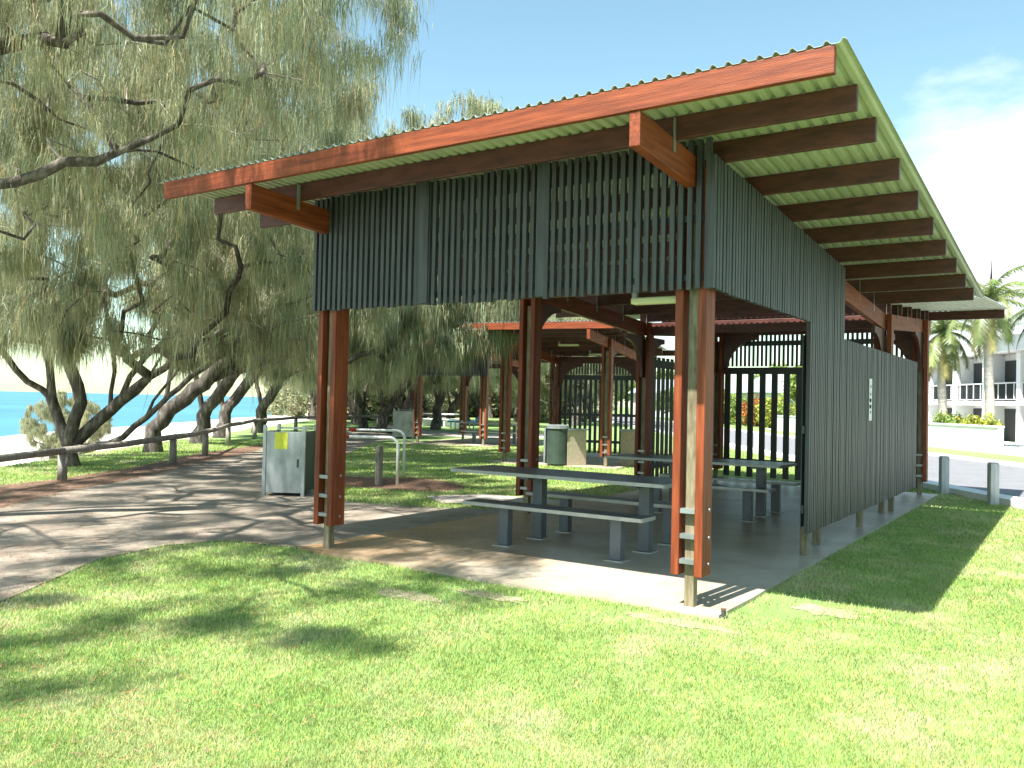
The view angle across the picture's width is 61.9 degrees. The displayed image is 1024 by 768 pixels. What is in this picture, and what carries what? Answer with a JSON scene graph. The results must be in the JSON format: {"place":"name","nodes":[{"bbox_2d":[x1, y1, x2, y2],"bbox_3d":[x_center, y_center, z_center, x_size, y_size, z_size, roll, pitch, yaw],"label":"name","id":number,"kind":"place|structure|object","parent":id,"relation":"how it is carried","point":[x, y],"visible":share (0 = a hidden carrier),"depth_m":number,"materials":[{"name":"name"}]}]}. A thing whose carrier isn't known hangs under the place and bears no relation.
{"place":"outdoors","nodes":[
{"label":"outdoors","id":0,"kind":"place"},
{"bbox_2d":[0,391,288,436],"bbox_3d":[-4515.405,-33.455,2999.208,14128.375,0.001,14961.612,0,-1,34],"label":"sea","id":1,"kind":"structure","parent":0,"point":[13,406],"depth_m":251.24,"materials":[{"name":"liquid"}]},
{"bbox_2d":[3,414,280,436],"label":"shore foam","id":2,"kind":"object","parent":1,"relation":"on","point":[113,427],"visible":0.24,"depth_m":112.47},
{"bbox_2d":[0,413,308,466],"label":"beach","id":3,"kind":"structure","parent":0,"point":[14,444],"depth_m":75.56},
{"bbox_2d":[16,389,113,459],"bbox_3d":[-17.086,2.054,32.801,3.733,3.732,3.172,1,-1,18],"label":"shrub","id":4,"kind":"object","parent":3,"relation":"on","point":[31,429],"visible":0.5,"depth_m":32.03,"materials":[{"name":"green plant"}]},
{"bbox_2d":[261,381,310,415],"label":"coastal shrub","id":5,"kind":"object","parent":3,"relation":"on","point":[281,403],"visible":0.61,"depth_m":69.11,"materials":[{"name":"green plant"}]},
{"bbox_2d":[0,415,514,601],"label":"path","id":6,"kind":"structure","parent":0,"point":[241,473],"depth_m":10.80,"materials":[{"name":"concrete"}]},
{"bbox_2d":[0,445,471,601],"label":"needle litter","id":7,"kind":"object","parent":6,"relation":"on","point":[353,483],"visible":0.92,"depth_m":14.96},
{"bbox_2d":[261,424,315,496],"bbox_3d":[-3.549,1.202,13.665,0.660,1.100,0.810,1,-1,1],"label":"bin enclosure","id":8,"kind":"object","parent":6,"relation":"on","point":[288,462],"visible":0.99,"depth_m":13.28,"materials":[{"name":"metal"}]},
{"bbox_2d":[346,435,399,486],"bbox_3d":[-2.765,1.357,15.063,1.554,0.909,0.059,1,-1,2],"label":"bent rail","id":9,"kind":"object","parent":6,"relation":"on","point":[384,437],"visible":0.49,"depth_m":15.03,"materials":[{"name":"white metal"}]},
{"bbox_2d":[346,428,405,475],"bbox_3d":[-3.047,1.381,17.401,1.754,0.949,0.059,1,-1,2],"label":"bent rail","id":10,"kind":"object","parent":6,"relation":"on","point":[387,430],"visible":0.57,"depth_m":17.37,"materials":[{"name":"white metal"}]},
{"bbox_2d":[352,427,543,437],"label":"path","id":11,"kind":"structure","parent":0,"point":[437,433],"depth_m":39.48,"materials":[{"name":"concrete"}]},
{"bbox_2d":[427,494,559,503],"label":"side path","id":12,"kind":"structure","parent":0,"point":[455,498],"depth_m":13.57,"materials":[{"name":"concrete"}]},
{"bbox_2d":[0,407,1023,767],"bbox_3d":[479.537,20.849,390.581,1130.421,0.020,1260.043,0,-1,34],"label":"ground","id":13,"kind":"structure","parent":0,"point":[770,613],"depth_m":5.26,"materials":[{"name":"plant"}]},
{"bbox_2d":[0,445,262,507],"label":"litter strip","id":14,"kind":"object","parent":13,"relation":"on","point":[99,479],"visible":0.75,"depth_m":15.27,"materials":[{"name":"soil"}]},
{"bbox_2d":[0,0,423,466],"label":"she oak tree","id":15,"kind":"object","parent":13,"relation":"on","point":[67,318],"visible":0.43,"depth_m":15.59,"materials":[{"name":"green plant"}]},
{"bbox_2d":[0,0,433,318],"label":"she oak tree","id":16,"kind":"object","parent":13,"relation":"on","point":[68,21],"visible":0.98,"depth_m":11.27,"materials":[{"name":"green plant"}]},
{"bbox_2d":[0,414,454,480],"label":"log fence","id":17,"kind":"object","parent":13,"relation":"on","point":[62,453],"visible":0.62,"depth_m":18.09,"materials":[{"name":"wood"}]},
{"bbox_2d":[111,202,382,443],"bbox_3d":[-7.763,-2.370,26.862,8.888,8.885,7.552,2,-1,-30],"label":"she oak tree","id":18,"kind":"object","parent":13,"relation":"on","point":[210,404],"visible":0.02,"depth_m":27.19,"materials":[{"name":"green plant"}]},
{"bbox_2d":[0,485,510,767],"bbox_3d":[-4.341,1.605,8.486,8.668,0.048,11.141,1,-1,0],"label":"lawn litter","id":19,"kind":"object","parent":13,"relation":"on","point":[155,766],"visible":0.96,"depth_m":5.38,"materials":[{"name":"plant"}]},
{"bbox_2d":[202,238,378,437],"bbox_3d":[-8.449,-2.273,32.081,7.552,8.885,8.888,1,-1,31],"label":"she oak tree","id":20,"kind":"object","parent":13,"relation":"on","point":[230,404],"visible":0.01,"depth_m":31.63,"materials":[{"name":"green plant"}]},
{"bbox_2d":[204,242,399,432],"bbox_3d":[-8.804,-2.430,35.186,9.332,9.329,7.929,2,-1,-10],"label":"she oak tree","id":21,"kind":"object","parent":13,"relation":"on","point":[261,409],"depth_m":36.20,"materials":[{"name":"green plant"}]},
{"bbox_2d":[289,379,316,420],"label":"she oak tree","id":22,"kind":"object","parent":13,"relation":"on","point":[313,408],"depth_m":60.39,"materials":[{"name":"green plant"}]},
{"bbox_2d":[259,374,358,423],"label":"she oak tree","id":23,"kind":"object","parent":13,"relation":"on","point":[352,407],"depth_m":51.71,"materials":[{"name":"green plant"}]},
{"bbox_2d":[284,377,370,401],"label":"she oak tree","id":24,"kind":"object","parent":13,"relation":"on","point":[309,389],"depth_m":45.06,"materials":[{"name":"green plant"}]},
{"bbox_2d":[290,372,372,428],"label":"she oak tree","id":25,"kind":"object","parent":13,"relation":"on","point":[361,407],"visible":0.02,"depth_m":43.08,"materials":[{"name":"green plant"}]},
{"bbox_2d":[142,88,541,452],"bbox_3d":[-4.301,-2.610,21.845,10.861,9.327,6.939,1,-1,0],"label":"she oak tree","id":26,"kind":"object","parent":13,"relation":"on","point":[448,346],"visible":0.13,"depth_m":20.62,"materials":[{"name":"green plant"}]},
{"bbox_2d":[347,390,397,419],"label":"coastal shrub","id":27,"kind":"object","parent":13,"relation":"on","point":[367,400],"visible":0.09,"depth_m":61.35,"materials":[{"name":"green plant"}]},
{"bbox_2d":[375,446,382,485],"bbox_3d":[-2.380,1.465,15.268,0.100,0.720,0.100,0,-1,34],"label":"timber post","id":28,"kind":"object","parent":13,"relation":"on","point":[378,465],"visible":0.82,"depth_m":15.23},
{"bbox_2d":[358,379,410,410],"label":"she oak tree","id":29,"kind":"object","parent":13,"relation":"on","point":[374,391],"visible":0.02,"depth_m":50.65,"materials":[{"name":"green plant"}]},
{"bbox_2d":[351,390,425,420],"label":"coastal shrub","id":30,"kind":"object","parent":13,"relation":"on","point":[388,398],"visible":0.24,"depth_m":60.91,"materials":[{"name":"green plant"}]},
{"bbox_2d":[393,408,415,438],"bbox_3d":[-4.358,1.603,34.916,0.850,1.200,0.960,1,-1,4],"label":"bin enclosure","id":31,"kind":"object","parent":13,"relation":"on","point":[402,421],"visible":0.73,"depth_m":34.46,"materials":[{"name":"metal"}]},
{"bbox_2d":[345,477,467,491],"bbox_3d":[-2.061,1.834,15.730,2.311,0.001,2.851,2,-1,-13],"label":"litter patch","id":32,"kind":"object","parent":13,"relation":"on","point":[403,485],"visible":0.5,"depth_m":15.50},
{"bbox_2d":[373,588,441,602],"bbox_3d":[-0.834,1.672,6.763,0.768,0.001,0.278,0,-1,34],"label":"bare patch","id":33,"kind":"object","parent":13,"relation":"on","point":[410,593],"visible":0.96,"depth_m":6.77,"materials":[{"name":"soil"}]},
{"bbox_2d":[422,391,430,417],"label":"she oak tree","id":34,"kind":"object","parent":13,"relation":"on","point":[423,407],"depth_m":67.60,"materials":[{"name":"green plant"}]},
{"bbox_2d":[405,383,458,410],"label":"she oak tree","id":35,"kind":"object","parent":13,"relation":"on","point":[431,393],"depth_m":54.30,"materials":[{"name":"green plant"}]},
{"bbox_2d":[366,332,499,428],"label":"she oak tree","id":36,"kind":"object","parent":13,"relation":"on","point":[387,408],"visible":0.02,"depth_m":40.90,"materials":[{"name":"green plant"}]},
{"bbox_2d":[425,395,447,417],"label":"coastal shrub","id":37,"kind":"object","parent":13,"relation":"on","point":[428,407],"visible":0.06,"depth_m":70.91,"materials":[{"name":"green plant"}]},
{"bbox_2d":[422,413,458,426],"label":"picnic setting","id":38,"kind":"object","parent":13,"relation":"on","point":[426,421],"visible":0.51,"depth_m":51.67,"materials":[{"name":"white ceramic"}]},
{"bbox_2d":[407,383,473,423],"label":"she oak tree","id":39,"kind":"object","parent":13,"relation":"on","point":[454,394],"depth_m":57.74,"materials":[{"name":"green plant"}]},
{"bbox_2d":[367,312,518,410],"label":"she oak tree","id":40,"kind":"object","parent":13,"relation":"on","point":[409,400],"depth_m":40.25,"materials":[{"name":"green plant"}]},
{"bbox_2d":[394,307,499,429],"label":"she oak tree","id":41,"kind":"object","parent":13,"relation":"on","point":[436,421],"depth_m":45.27,"materials":[{"name":"green plant"}]},
{"bbox_2d":[426,387,473,416],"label":"coastal shrub","id":42,"kind":"object","parent":13,"relation":"on","point":[457,410],"visible":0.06,"depth_m":79.91,"materials":[{"name":"green plant"}]},
{"bbox_2d":[429,388,479,418],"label":"she oak tree","id":43,"kind":"object","parent":13,"relation":"on","point":[475,401],"depth_m":65.92,"materials":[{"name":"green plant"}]},
{"bbox_2d":[447,413,488,428],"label":"beach lounger","id":44,"kind":"object","parent":13,"relation":"on","point":[475,420],"visible":0.66,"depth_m":47.77,"materials":[{"name":"blue paint"}]},
{"bbox_2d":[406,438,543,446],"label":"third slab","id":45,"kind":"structure","parent":13,"relation":"on","point":[469,443],"depth_m":31.25,"materials":[{"name":"concrete"}]},
{"bbox_2d":[397,342,549,445],"bbox_3d":[-1.437,0.403,31.819,4.140,3.557,6.334,1,-1,23],"label":"picnic shelter","id":46,"kind":"object","parent":45,"relation":"on","point":[482,372],"visible":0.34,"depth_m":30.34,"materials":[{"name":"wood"}]},
{"bbox_2d":[454,422,516,443],"bbox_3d":[-0.772,1.806,31.536,2.644,0.750,0.822,1,-1,23],"label":"picnic table","id":47,"kind":"object","parent":45,"relation":"on","point":[514,437],"visible":0.54,"depth_m":31.13,"materials":[{"name":"metal"}]},
{"bbox_2d":[461,430,516,444],"bbox_3d":[-0.830,1.939,30.794,2.112,0.450,0.307,1,-1,23],"label":"bench","id":48,"kind":"object","parent":45,"relation":"on","point":[473,436],"visible":0.68,"depth_m":30.97,"materials":[{"name":"metal"}]},
{"bbox_2d":[456,382,499,418],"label":"she oak tree","id":49,"kind":"object","parent":13,"relation":"on","point":[490,414],"visible":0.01,"depth_m":79.88,"materials":[{"name":"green plant"}]},
{"bbox_2d":[468,388,499,416],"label":"coastal shrub","id":50,"kind":"object","parent":13,"relation":"on","point":[497,396],"visible":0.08,"depth_m":84.12,"materials":[{"name":"green plant"}]},
{"bbox_2d":[449,588,525,603],"bbox_3d":[-0.202,1.688,6.828,0.790,0.001,0.222,0,-1,34],"label":"bare patch","id":51,"kind":"object","parent":13,"relation":"on","point":[495,596],"visible":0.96,"depth_m":6.81,"materials":[{"name":"soil"}]},
{"bbox_2d":[433,363,548,419],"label":"she oak tree","id":52,"kind":"object","parent":13,"relation":"on","point":[454,404],"visible":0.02,"depth_m":54.69,"materials":[{"name":"green plant"}]},
{"bbox_2d":[491,391,514,416],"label":"coastal shrub","id":53,"kind":"object","parent":13,"relation":"on","point":[492,400],"visible":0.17,"depth_m":85.49,"materials":[{"name":"green plant"}]},
{"bbox_2d":[497,363,549,420],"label":"she oak tree","id":54,"kind":"object","parent":13,"relation":"on","point":[516,408],"depth_m":70.30,"materials":[{"name":"green plant"}]},
{"bbox_2d":[492,392,573,416],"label":"coastal shrub","id":55,"kind":"object","parent":13,"relation":"on","point":[512,407],"visible":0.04,"depth_m":83.59,"materials":[{"name":"green plant"}]},
{"bbox_2d":[511,394,562,421],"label":"coastal shrub","id":56,"kind":"object","parent":13,"relation":"on","point":[544,411],"visible":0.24,"depth_m":68.41,"materials":[{"name":"green plant"}]},
{"bbox_2d":[512,316,593,422],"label":"she oak tree","id":57,"kind":"object","parent":13,"relation":"on","point":[544,383],"visible":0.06,"depth_m":65.30,"materials":[{"name":"green plant"}]},
{"bbox_2d":[483,454,629,469],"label":"second slab","id":58,"kind":"structure","parent":13,"relation":"on","point":[611,461],"depth_m":21.89,"materials":[{"name":"concrete"}]},
{"bbox_2d":[543,424,568,464],"bbox_3d":[1.100,1.484,21.085,0.619,0.970,0.578,0,-1,34],"label":"litter bin","id":59,"kind":"object","parent":58,"relation":"on","point":[555,443],"visible":1,"depth_m":20.86,"materials":[{"name":"green plastic"}]},
{"bbox_2d":[457,320,674,466],"bbox_3d":[1.761,0.342,23.047,4.040,3.447,6.734,1,-1,23],"label":"picnic shelter","id":60,"kind":"object","parent":58,"relation":"on","point":[563,343],"visible":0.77,"depth_m":23.09,"materials":[{"name":"wood"}]},
{"bbox_2d":[563,428,587,464],"bbox_3d":[1.515,1.562,21.272,0.660,0.900,0.400,2,-1,-34],"label":"barbecue cabinet","id":61,"kind":"object","parent":58,"relation":"on","point":[576,446],"visible":0.72,"depth_m":21.12,"materials":[{"name":"beige"}]},
{"bbox_2d":[619,429,655,465],"bbox_3d":[3.184,1.609,21.672,0.660,0.900,0.680,2,-1,-34],"label":"barbecue cabinet","id":62,"kind":"object","parent":58,"relation":"on","point":[627,444],"visible":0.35,"depth_m":21.54,"materials":[{"name":"beige brick"}]},
{"bbox_2d":[548,317,598,421],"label":"she oak tree","id":63,"kind":"object","parent":13,"relation":"on","point":[583,399],"depth_m":73.69,"materials":[{"name":"green plant"}]},
{"bbox_2d":[562,387,618,418],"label":"coastal shrub","id":64,"kind":"object","parent":13,"relation":"on","point":[587,410],"visible":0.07,"depth_m":85.88,"materials":[{"name":"green plant"}]},
{"bbox_2d":[567,389,613,421],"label":"she oak tree","id":65,"kind":"object","parent":13,"relation":"on","point":[587,400],"depth_m":72.81,"materials":[{"name":"green plant"}]},
{"bbox_2d":[541,314,645,425],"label":"she oak tree","id":66,"kind":"object","parent":13,"relation":"on","point":[553,318],"visible":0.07,"depth_m":60.04,"materials":[{"name":"green plant"}]},
{"bbox_2d":[297,480,938,618],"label":"shelter slab","id":67,"kind":"structure","parent":13,"relation":"on","point":[751,561],"depth_m":8.71,"materials":[{"name":"beige concrete"}]},
{"bbox_2d":[462,498,655,562],"bbox_3d":[0.424,1.493,8.730,2.112,0.450,0.307,0,-1,34],"label":"bench","id":68,"kind":"object","parent":67,"relation":"on","point":[617,535],"visible":1,"depth_m":8.55,"materials":[{"name":"metal"}]},
{"bbox_2d":[450,465,671,553],"bbox_3d":[0.611,1.361,9.396,2.644,0.750,0.822,0,-1,34],"label":"picnic table","id":69,"kind":"object","parent":67,"relation":"on","point":[646,485],"visible":0.79,"depth_m":9.16,"materials":[{"name":"metal"}]},
{"bbox_2d":[307,501,825,580],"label":"slab litter","id":70,"kind":"object","parent":67,"relation":"on","point":[482,534],"visible":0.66,"depth_m":9.51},
{"bbox_2d":[160,37,1007,606],"bbox_3d":[2.784,0.018,12.107,6.560,3.672,13.064,0,-1,34],"label":"picnic shelter","id":71,"kind":"object","parent":67,"relation":"on","point":[744,203],"visible":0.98,"depth_m":7.71,"materials":[{"name":"metal"}]},
{"bbox_2d":[526,491,671,545],"bbox_3d":[1.130,1.532,9.786,2.112,0.450,0.307,0,-1,34],"label":"bench","id":72,"kind":"object","parent":67,"relation":"on","point":[565,521],"visible":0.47,"depth_m":9.79,"materials":[{"name":"metal"}]},
{"bbox_2d":[605,453,796,517],"bbox_3d":[2.722,1.477,12.517,2.644,0.750,0.822,0,-1,34],"label":"picnic table","id":73,"kind":"object","parent":67,"relation":"on","point":[760,467],"visible":0.81,"depth_m":11.97,"materials":[{"name":"metal"}]},
{"bbox_2d":[653,484,775,521],"bbox_3d":[2.563,1.609,11.857,2.112,0.450,0.307,0,-1,34],"label":"bench","id":74,"kind":"object","parent":67,"relation":"on","point":[747,504],"visible":0.69,"depth_m":11.43,"materials":[{"name":"metal"}]},
{"bbox_2d":[659,473,800,512],"bbox_3d":[3.263,1.647,12.904,2.112,0.450,0.307,0,-1,34],"label":"bench","id":75,"kind":"object","parent":67,"relation":"on","point":[776,501],"visible":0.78,"depth_m":12.48,"materials":[{"name":"metal"}]},
{"bbox_2d":[614,380,635,413],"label":"broadleaf tree","id":76,"kind":"object","parent":13,"relation":"on","point":[628,394],"visible":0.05,"depth_m":137.94,"materials":[{"name":"green plant"}]},
{"bbox_2d":[655,386,673,413],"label":"broadleaf tree","id":77,"kind":"object","parent":13,"relation":"on","point":[669,400],"visible":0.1,"depth_m":91.44,"materials":[{"name":"green plant"}]},
{"bbox_2d":[625,612,737,633],"bbox_3d":[1.185,1.704,6.098,0.927,0.001,0.185,0,-1,34],"label":"bare patch","id":78,"kind":"object","parent":13,"relation":"on","point":[662,620],"visible":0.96,"depth_m":6.11,"materials":[{"name":"soil"}]},
{"bbox_2d":[724,390,747,418],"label":"broadleaf tree","id":79,"kind":"object","parent":13,"relation":"on","point":[733,397],"visible":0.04,"depth_m":77.04,"materials":[{"name":"green plant"}]},
{"bbox_2d":[730,396,756,424],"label":"garden shrub","id":80,"kind":"object","parent":13,"relation":"on","point":[733,411],"visible":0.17,"depth_m":74.74,"materials":[{"name":"green plant"}]},
{"bbox_2d":[735,394,768,426],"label":"garden shrub","id":81,"kind":"object","parent":13,"relation":"on","point":[744,410],"visible":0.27,"depth_m":70.62,"materials":[{"name":"orange plant"}]},
{"bbox_2d":[754,433,758,453],"bbox_3d":[8.157,1.988,28.468,0.150,0.720,0.120,1,-1,0],"label":"bollard","id":82,"kind":"object","parent":13,"relation":"on","point":[756,441],"visible":0.73,"depth_m":28.41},
{"bbox_2d":[754,361,788,378],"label":"broadleaf tree","id":83,"kind":"object","parent":13,"relation":"on","point":[756,376],"depth_m":124.51,"materials":[{"name":"green plant"}]},
{"bbox_2d":[754,392,795,427],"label":"garden shrub","id":84,"kind":"object","parent":13,"relation":"on","point":[768,415],"visible":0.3,"depth_m":65.36,"materials":[{"name":"yellow plant"}]},
{"bbox_2d":[781,364,801,402],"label":"broadleaf tree","id":85,"kind":"object","parent":13,"relation":"on","point":[793,387],"visible":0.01,"depth_m":65.48,"materials":[{"name":"green plant"}]},
{"bbox_2d":[597,419,1023,508],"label":"kerb","id":86,"kind":"structure","parent":13,"relation":"on","point":[1009,500],"depth_m":15.74,"materials":[{"name":"concrete"}]},
{"bbox_2d":[633,417,1023,467],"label":"kerb","id":87,"kind":"structure","parent":13,"relation":"on","point":[1015,464],"depth_m":27.65,"materials":[{"name":"concrete"}]},
{"bbox_2d":[791,604,868,618],"bbox_3d":[2.436,1.741,6.517,0.624,0.001,0.364,0,-1,34],"label":"bare patch","id":88,"kind":"object","parent":13,"relation":"on","point":[815,608],"visible":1,"depth_m":6.56,"materials":[{"name":"soil"}]},
{"bbox_2d":[777,415,1004,453],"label":"garden wall","id":89,"kind":"structure","parent":13,"relation":"on","point":[980,438],"depth_m":35.06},
{"bbox_2d":[930,409,966,423],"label":"garden shrub","id":90,"kind":"object","parent":89,"relation":"in","point":[950,418],"visible":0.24,"depth_m":40.41,"materials":[{"name":"green plant"}]},
{"bbox_2d":[957,410,1003,425],"bbox_3d":[20.731,1.973,38.017,2.113,1.758,2.118,1,-1,31],"label":"garden shrub","id":91,"kind":"object","parent":89,"relation":"in","point":[978,420],"visible":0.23,"depth_m":37.63,"materials":[{"name":"yellow plant"}]},
{"bbox_2d":[938,456,949,493],"bbox_3d":[8.163,1.723,16.121,0.150,0.720,0.120,1,-1,0],"label":"bollard","id":92,"kind":"object","parent":13,"relation":"on","point":[944,462],"visible":0.89,"depth_m":16.06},
{"bbox_2d":[903,320,1023,442],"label":"apartment building","id":93,"kind":"structure","parent":13,"relation":"on","point":[965,395],"depth_m":48.66,"materials":[{"name":"paint"}]},
{"bbox_2d":[946,366,952,400],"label":"window","id":94,"kind":"structure","parent":93,"relation":"in","point":[950,382],"depth_m":54.63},
{"bbox_2d":[973,363,981,400],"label":"window","id":95,"kind":"structure","parent":93,"relation":"in","point":[977,368],"depth_m":51.42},
{"bbox_2d":[973,408,981,418],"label":"window","id":96,"kind":"structure","parent":93,"relation":"in","point":[976,411],"depth_m":51.36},
{"bbox_2d":[1004,409,1015,441],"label":"window","id":97,"kind":"structure","parent":93,"relation":"in","point":[1010,414],"depth_m":47.97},
{"bbox_2d":[1005,360,1015,400],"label":"window","id":98,"kind":"structure","parent":93,"relation":"in","point":[1010,366],"depth_m":48.05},
{"bbox_2d":[987,462,999,504],"bbox_3d":[8.134,1.685,14.421,0.150,0.720,0.120,1,-1,0],"label":"bollard","id":99,"kind":"object","parent":13,"relation":"on","point":[993,470],"visible":0.94,"depth_m":14.37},
{"bbox_2d":[1000,452,1023,456],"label":"kerb","id":100,"kind":"object","parent":13,"relation":"on","point":[1012,454],"visible":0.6,"depth_m":31.70,"materials":[{"name":"white concrete"}]},
{"bbox_2d":[0,0,1023,406],"label":"sky","id":101,"kind":"structure","parent":0,"point":[948,75],"materials":[{"name":"blue"}]},
{"bbox_2d":[628,379,735,416],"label":"house","id":102,"kind":"structure","parent":0,"point":[732,389],"depth_m":116.60,"materials":[{"name":"metal"}]},
{"bbox_2d":[731,374,793,401],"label":"house","id":103,"kind":"structure","parent":0,"point":[757,385],"depth_m":81.80,"materials":[{"name":"metal"}]},
{"bbox_2d":[612,417,1023,497],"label":"road","id":104,"kind":"structure","parent":0,"point":[968,474],"depth_m":22.32,"materials":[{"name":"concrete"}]},
{"bbox_2d":[1003,441,1023,453],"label":"courtyard","id":105,"kind":"structure","parent":0,"point":[1013,447],"depth_m":38.56,"materials":[{"name":"concrete"}]},
{"bbox_2d":[777,401,795,415],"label":"garden shrub","id":106,"kind":"object","parent":105,"relation":"on","point":[780,410],"visible":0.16,"depth_m":61.69,"materials":[{"name":"green plant"}]},
{"bbox_2d":[929,319,983,416],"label":"palm tree","id":107,"kind":"object","parent":105,"relation":"on","point":[940,347],"visible":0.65,"depth_m":42.14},
{"bbox_2d":[945,261,1023,421],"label":"palm tree","id":108,"kind":"object","parent":105,"relation":"on","point":[989,329],"visible":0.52,"depth_m":38.34,"materials":[{"name":"plant"}]},
{"bbox_2d":[999,285,1023,349],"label":"palm tree","id":109,"kind":"object","parent":105,"relation":"on","point":[1019,318],"visible":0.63,"depth_m":39.27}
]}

